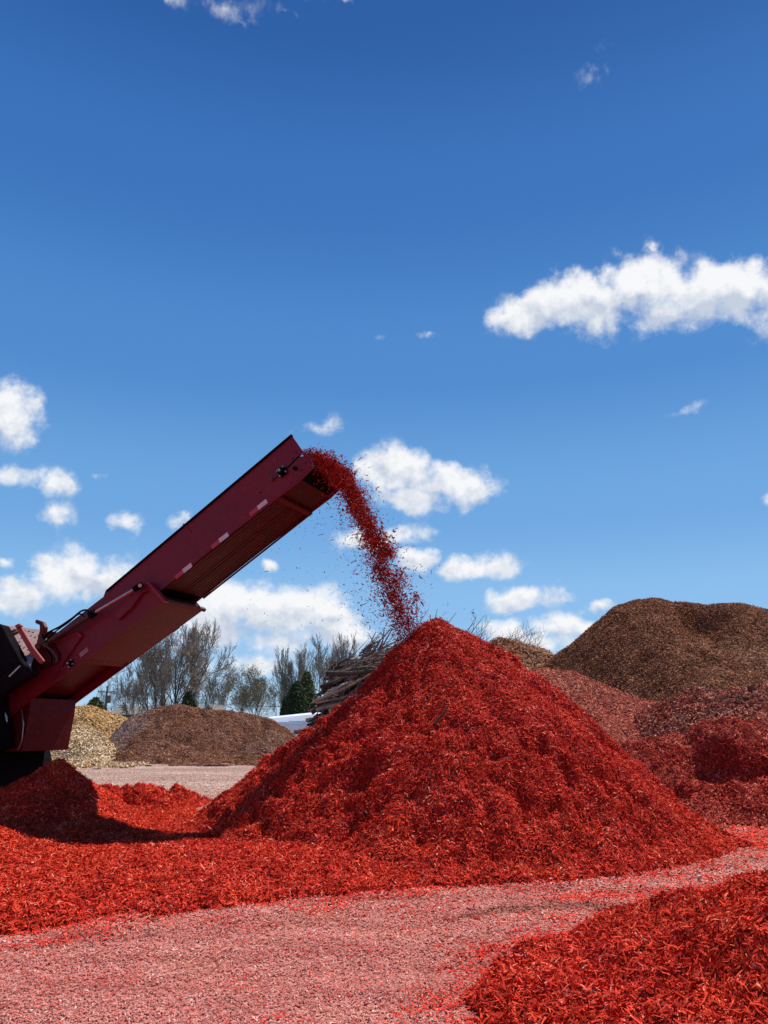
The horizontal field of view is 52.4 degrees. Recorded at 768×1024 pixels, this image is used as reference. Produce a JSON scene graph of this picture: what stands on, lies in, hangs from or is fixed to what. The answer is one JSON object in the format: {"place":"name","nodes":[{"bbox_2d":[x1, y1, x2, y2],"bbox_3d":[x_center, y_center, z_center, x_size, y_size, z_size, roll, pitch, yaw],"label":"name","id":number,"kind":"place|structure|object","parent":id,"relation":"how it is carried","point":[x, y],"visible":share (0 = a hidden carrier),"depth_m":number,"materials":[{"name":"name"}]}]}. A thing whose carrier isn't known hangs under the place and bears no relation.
{"place":"outdoors","nodes":[
{"label":"outdoors","id":0,"kind":"place"},
{"bbox_2d":[111,704,163,718],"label":"house","id":1,"kind":"structure","parent":0,"point":[117,710],"depth_m":106.35,"materials":[{"name":"beige"}]},
{"bbox_2d":[204,703,225,709],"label":"house","id":2,"kind":"structure","parent":0,"point":[218,707],"depth_m":99.95,"materials":[{"name":"white"}]},
{"bbox_2d":[0,763,767,1023],"bbox_3d":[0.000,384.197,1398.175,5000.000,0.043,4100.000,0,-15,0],"label":"ground","id":3,"kind":"structure","parent":0,"point":[200,780],"depth_m":5.85,"materials":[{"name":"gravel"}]},
{"bbox_2d":[0,757,128,824],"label":"red mulch heap","id":4,"kind":"object","parent":3,"relation":"on","point":[56,790],"visible":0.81,"depth_m":12.49,"materials":[{"name":"red wood"}]},
{"bbox_2d":[84,696,106,709],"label":"evergreen bush","id":5,"kind":"object","parent":3,"relation":"on","point":[96,701],"visible":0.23,"depth_m":87.06,"materials":[{"name":"green plant"}]},
{"bbox_2d":[73,704,128,737],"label":"golden chip pile","id":6,"kind":"object","parent":3,"relation":"on","point":[107,723],"visible":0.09,"depth_m":41.47,"materials":[{"name":"yellow wood"}]},
{"bbox_2d":[50,723,154,768],"bbox_3d":[-14.982,10.471,35.240,10.251,1.901,10.700,0,-15,0],"label":"pale chip pile","id":7,"kind":"object","parent":3,"relation":"on","point":[88,746],"visible":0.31,"depth_m":34.15,"materials":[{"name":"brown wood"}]},
{"bbox_2d":[97,682,140,710],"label":"bare tree","id":8,"kind":"object","parent":3,"relation":"on","point":[110,708],"visible":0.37,"depth_m":115.17,"materials":[{"name":"brown plant"}]},
{"bbox_2d":[115,665,164,717],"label":"bare tree","id":9,"kind":"object","parent":3,"relation":"on","point":[133,700],"visible":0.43,"depth_m":89.50,"materials":[{"name":"brown plant"}]},
{"bbox_2d":[101,782,211,808],"bbox_3d":[-5.116,5.691,15.554,2.793,0.598,3.890,0,-15,0],"label":"red mulch mound","id":10,"kind":"object","parent":3,"relation":"on","point":[149,794],"visible":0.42,"depth_m":15.40,"materials":[{"name":"red wood"}]},
{"bbox_2d":[76,764,252,809],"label":"yard wood chips","id":11,"kind":"object","parent":3,"relation":"on","point":[151,777],"visible":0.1,"depth_m":24.94,"materials":[{"name":"beige wood"}]},
{"bbox_2d":[0,434,339,787],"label":"discharge conveyor","id":12,"kind":"object","parent":3,"relation":"on","point":[50,679],"visible":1,"depth_m":14.43,"materials":[{"name":"red paint"}]},
{"bbox_2d":[233,444,474,656],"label":"falling mulch","id":13,"kind":"object","parent":12,"relation":"attached to","point":[337,472],"visible":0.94,"depth_m":13.58,"materials":[{"name":"red wood"}]},
{"bbox_2d":[109,619,238,713],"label":"bare tree","id":14,"kind":"object","parent":3,"relation":"on","point":[157,656],"visible":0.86,"depth_m":78.81,"materials":[{"name":"grey plant"}]},
{"bbox_2d":[181,690,197,706],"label":"evergreen tree","id":15,"kind":"object","parent":3,"relation":"on","point":[190,700],"visible":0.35,"depth_m":75.56,"materials":[{"name":"green plant"}]},
{"bbox_2d":[98,686,281,710],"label":"chain-link fence","id":16,"kind":"object","parent":3,"relation":"on","point":[107,698],"visible":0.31,"depth_m":93.49,"materials":[{"name":"grey metal"}]},
{"bbox_2d":[91,704,296,765],"bbox_3d":[-9.511,10.798,38.273,13.170,2.781,12.640,0,-15,0],"label":"brown mulch pile","id":17,"kind":"object","parent":3,"relation":"on","point":[178,735],"visible":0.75,"depth_m":36.75,"materials":[{"name":"brown wood"}]},
{"bbox_2d":[181,664,230,709],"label":"bare tree","id":18,"kind":"object","parent":3,"relation":"on","point":[206,695],"visible":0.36,"depth_m":97.89,"materials":[{"name":"brown plant"}]},
{"bbox_2d":[197,673,234,708],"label":"bare tree","id":19,"kind":"object","parent":3,"relation":"on","point":[218,695],"visible":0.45,"depth_m":108.62,"materials":[{"name":"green plant"}]},
{"bbox_2d":[223,663,262,712],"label":"bare tree","id":20,"kind":"object","parent":3,"relation":"on","point":[232,682],"visible":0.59,"depth_m":93.29,"materials":[{"name":"brown plant"}]},
{"bbox_2d":[226,678,270,715],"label":"bare tree","id":21,"kind":"object","parent":3,"relation":"on","point":[262,703],"visible":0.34,"depth_m":115.24,"materials":[{"name":"brown plant"}]},
{"bbox_2d":[234,665,276,714],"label":"bare tree","id":22,"kind":"object","parent":3,"relation":"on","point":[256,682],"visible":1,"depth_m":89.74,"materials":[{"name":"grey plant"}]},
{"bbox_2d":[265,680,289,716],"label":"bare tree","id":23,"kind":"object","parent":3,"relation":"on","point":[274,694],"visible":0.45,"depth_m":112.15,"materials":[{"name":"brown plant"}]},
{"bbox_2d":[279,696,286,715],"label":"evergreen tree","id":24,"kind":"object","parent":3,"relation":"on","point":[283,705],"visible":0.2,"depth_m":91.96,"materials":[{"name":"green plant"}]},
{"bbox_2d":[267,639,315,699],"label":"bare tree","id":25,"kind":"object","parent":3,"relation":"on","point":[285,684],"visible":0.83,"depth_m":98.09,"materials":[{"name":"grey plant"}]},
{"bbox_2d":[268,712,318,735],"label":"wrapped stack","id":26,"kind":"object","parent":3,"relation":"on","point":[291,723],"visible":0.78,"depth_m":50.28,"materials":[{"name":"white plastic"}]},
{"bbox_2d":[281,680,309,715],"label":"evergreen tree","id":27,"kind":"object","parent":3,"relation":"on","point":[296,698],"visible":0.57,"depth_m":77.17,"materials":[{"name":"green plant"}]},
{"bbox_2d":[301,671,317,712],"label":"evergreen tree","id":28,"kind":"object","parent":3,"relation":"on","point":[307,682],"visible":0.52,"depth_m":81.58,"materials":[{"name":"green plant"}]},
{"bbox_2d":[300,632,342,696],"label":"bare tree","id":29,"kind":"object","parent":3,"relation":"on","point":[320,659],"visible":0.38,"depth_m":84.95,"materials":[{"name":"grey plant"}]},
{"bbox_2d":[328,632,358,676],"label":"bare tree","id":30,"kind":"object","parent":3,"relation":"on","point":[344,647],"visible":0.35,"depth_m":101.82,"materials":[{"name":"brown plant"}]},
{"bbox_2d":[0,617,755,934],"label":"red mulch pile","id":31,"kind":"object","parent":3,"relation":"on","point":[507,767],"visible":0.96,"depth_m":9.94,"materials":[{"name":"red wood"}]},
{"bbox_2d":[433,708,445,724],"bbox_3d":[0.788,2.848,10.898,0.229,0.235,0.043,9,-17,-28],"label":"stick","id":32,"kind":"object","parent":31,"relation":"on","point":[438,718],"visible":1,"depth_m":10.87,"materials":[{"name":"brown plant"}]},
{"bbox_2d":[490,636,553,668],"bbox_3d":[8.471,9.126,38.424,11.318,6.109,13.333,0,-15,0],"label":"brown mulch mound","id":33,"kind":"object","parent":3,"relation":"on","point":[534,656],"visible":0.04,"depth_m":38.29,"materials":[{"name":"beige wood"}]},
{"bbox_2d":[527,667,660,742],"bbox_3d":[8.760,6.023,22.201,16.731,3.506,12.173,0,-15,0],"label":"faded mulch pile","id":34,"kind":"object","parent":3,"relation":"on","point":[611,710],"visible":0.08,"depth_m":23.30,"materials":[{"name":"red wood"}]},
{"bbox_2d":[462,868,767,1023],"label":"red mulch bank","id":35,"kind":"structure","parent":3,"relation":"on","point":[683,955],"depth_m":4.65,"materials":[{"name":"red wood"}]},
{"bbox_2d":[540,597,767,701],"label":"brown mulch hill","id":36,"kind":"structure","parent":3,"relation":"on","point":[655,649],"depth_m":31.87,"materials":[{"name":"brown wood"}]},
{"bbox_2d":[612,716,767,831],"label":"maroon mulch pile","id":37,"kind":"object","parent":3,"relation":"on","point":[712,770],"visible":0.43,"depth_m":15.12,"materials":[{"name":"red wood"}]},
{"bbox_2d":[632,683,767,737],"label":"rubble mulch bank","id":38,"kind":"structure","parent":3,"relation":"on","point":[677,713],"depth_m":21.67,"materials":[{"name":"red wood"}]},
{"bbox_2d":[747,685,755,691],"bbox_3d":[10.444,5.030,22.139,0.258,0.167,0.420,5,-26,31],"label":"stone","id":39,"kind":"object","parent":38,"relation":"on","point":[751,687],"visible":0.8,"depth_m":22.02,"materials":[{"name":"grey stone"}]},
{"bbox_3d":[1.367,6.872,26.452,8.016,5.227,4.451,0,-15,0],"label":"brushwood heap","id":40,"kind":"object","parent":3,"relation":"on","visible":0},
{"bbox_2d":[321,680,346,689],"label":"log","id":41,"kind":"object","parent":40,"relation":"on","point":[333,685],"visible":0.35,"depth_m":24.61,"materials":[{"name":"brown plant"}]},
{"bbox_2d":[319,667,372,687],"bbox_3d":[-0.486,4.795,24.778,3.108,1.618,0.177,3,-16,-9],"label":"log","id":42,"kind":"object","parent":40,"relation":"on","point":[328,683],"visible":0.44,"depth_m":24.39,"materials":[{"name":"brown plant"}]},
{"bbox_2d":[333,662,365,669],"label":"log","id":43,"kind":"object","parent":40,"relation":"on","point":[338,667],"visible":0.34,"depth_m":24.93,"materials":[{"name":"brown plant"}]},
{"bbox_2d":[306,609,543,726],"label":"brush twigs","id":44,"kind":"object","parent":40,"relation":"on","point":[367,650],"visible":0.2,"depth_m":24.59,"materials":[{"name":"brown wood"}]},
{"bbox_2d":[293,727,308,733],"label":"log","id":45,"kind":"object","parent":44,"relation":"on","point":[296,731],"visible":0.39,"depth_m":23.09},
{"bbox_2d":[315,694,351,703],"bbox_3d":[-0.227,5.378,24.286,3.800,1.165,0.108,0,-15,0],"label":"log","id":46,"kind":"object","parent":44,"relation":"on","point":[322,701],"visible":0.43,"depth_m":24.12,"materials":[{"name":"brown wood"}]},
{"bbox_2d":[323,680,352,697],"bbox_3d":[-1.392,5.365,23.658,0.939,0.542,0.133,6,-16,-20],"label":"log","id":47,"kind":"object","parent":44,"relation":"on","point":[332,690],"visible":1,"depth_m":23.57,"materials":[{"name":"brown wood"}]},
{"bbox_2d":[310,673,371,714],"bbox_3d":[-0.584,5.216,24.480,3.400,2.220,0.288,0,-15,0],"label":"log","id":48,"kind":"object","parent":44,"relation":"on","point":[313,711],"visible":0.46,"depth_m":24.24,"materials":[{"name":"brown plant"}]},
{"bbox_2d":[310,702,342,711],"bbox_3d":[-0.054,5.940,24.247,4.452,0.604,0.323,1,-15,-3],"label":"log","id":49,"kind":"object","parent":48,"relation":"on","point":[326,706],"visible":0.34,"depth_m":24.10,"materials":[{"name":"brown wood"}]},
{"bbox_2d":[313,673,371,701],"bbox_3d":[-0.999,5.233,24.164,2.405,1.285,0.129,-1,-15,5],"label":"log","id":50,"kind":"object","parent":44,"relation":"on","point":[340,690],"visible":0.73,"depth_m":24.11,"materials":[{"name":"brown wood"}]},
{"bbox_2d":[334,685,352,696],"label":"log","id":51,"kind":"object","parent":44,"relation":"on","point":[342,691],"visible":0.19,"depth_m":24.31,"materials":[{"name":"brown wood"}]},
{"bbox_2d":[325,668,375,675],"bbox_3d":[-0.955,4.907,23.939,1.736,0.295,0.209,4,-16,-14],"label":"log","id":52,"kind":"object","parent":44,"relation":"on","point":[341,673],"visible":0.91,"depth_m":23.82,"materials":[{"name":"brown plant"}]},
{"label":"log","id":53,"kind":"object","parent":44,"relation":"on","visible":0},
{"bbox_2d":[336,657,352,665],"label":"log","id":54,"kind":"object","parent":53,"relation":"on","point":[340,662],"visible":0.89,"depth_m":24.95,"materials":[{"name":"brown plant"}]},
{"bbox_2d":[0,0,767,716],"label":"sky","id":55,"kind":"structure","parent":0,"point":[508,258],"materials":[{"name":"blue"}]},
{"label":"log","id":56,"kind":"object","parent":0,"visible":0},
{"bbox_2d":[308,711,328,722],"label":"log","id":57,"kind":"object","parent":56,"relation":"on","point":[309,721],"visible":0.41,"depth_m":24.09,"materials":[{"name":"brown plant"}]},
{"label":"log","id":58,"kind":"object","parent":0,"visible":0},
{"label":"log","id":59,"kind":"object","parent":58,"relation":"on","visible":0},
{"bbox_2d":[337,658,382,670],"bbox_3d":[0.021,4.545,24.960,3.456,1.383,0.134,1,-15,-4],"label":"log","id":60,"kind":"object","parent":59,"relation":"on","point":[365,664],"visible":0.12,"depth_m":24.79,"materials":[{"name":"brown wood"}]}
]}

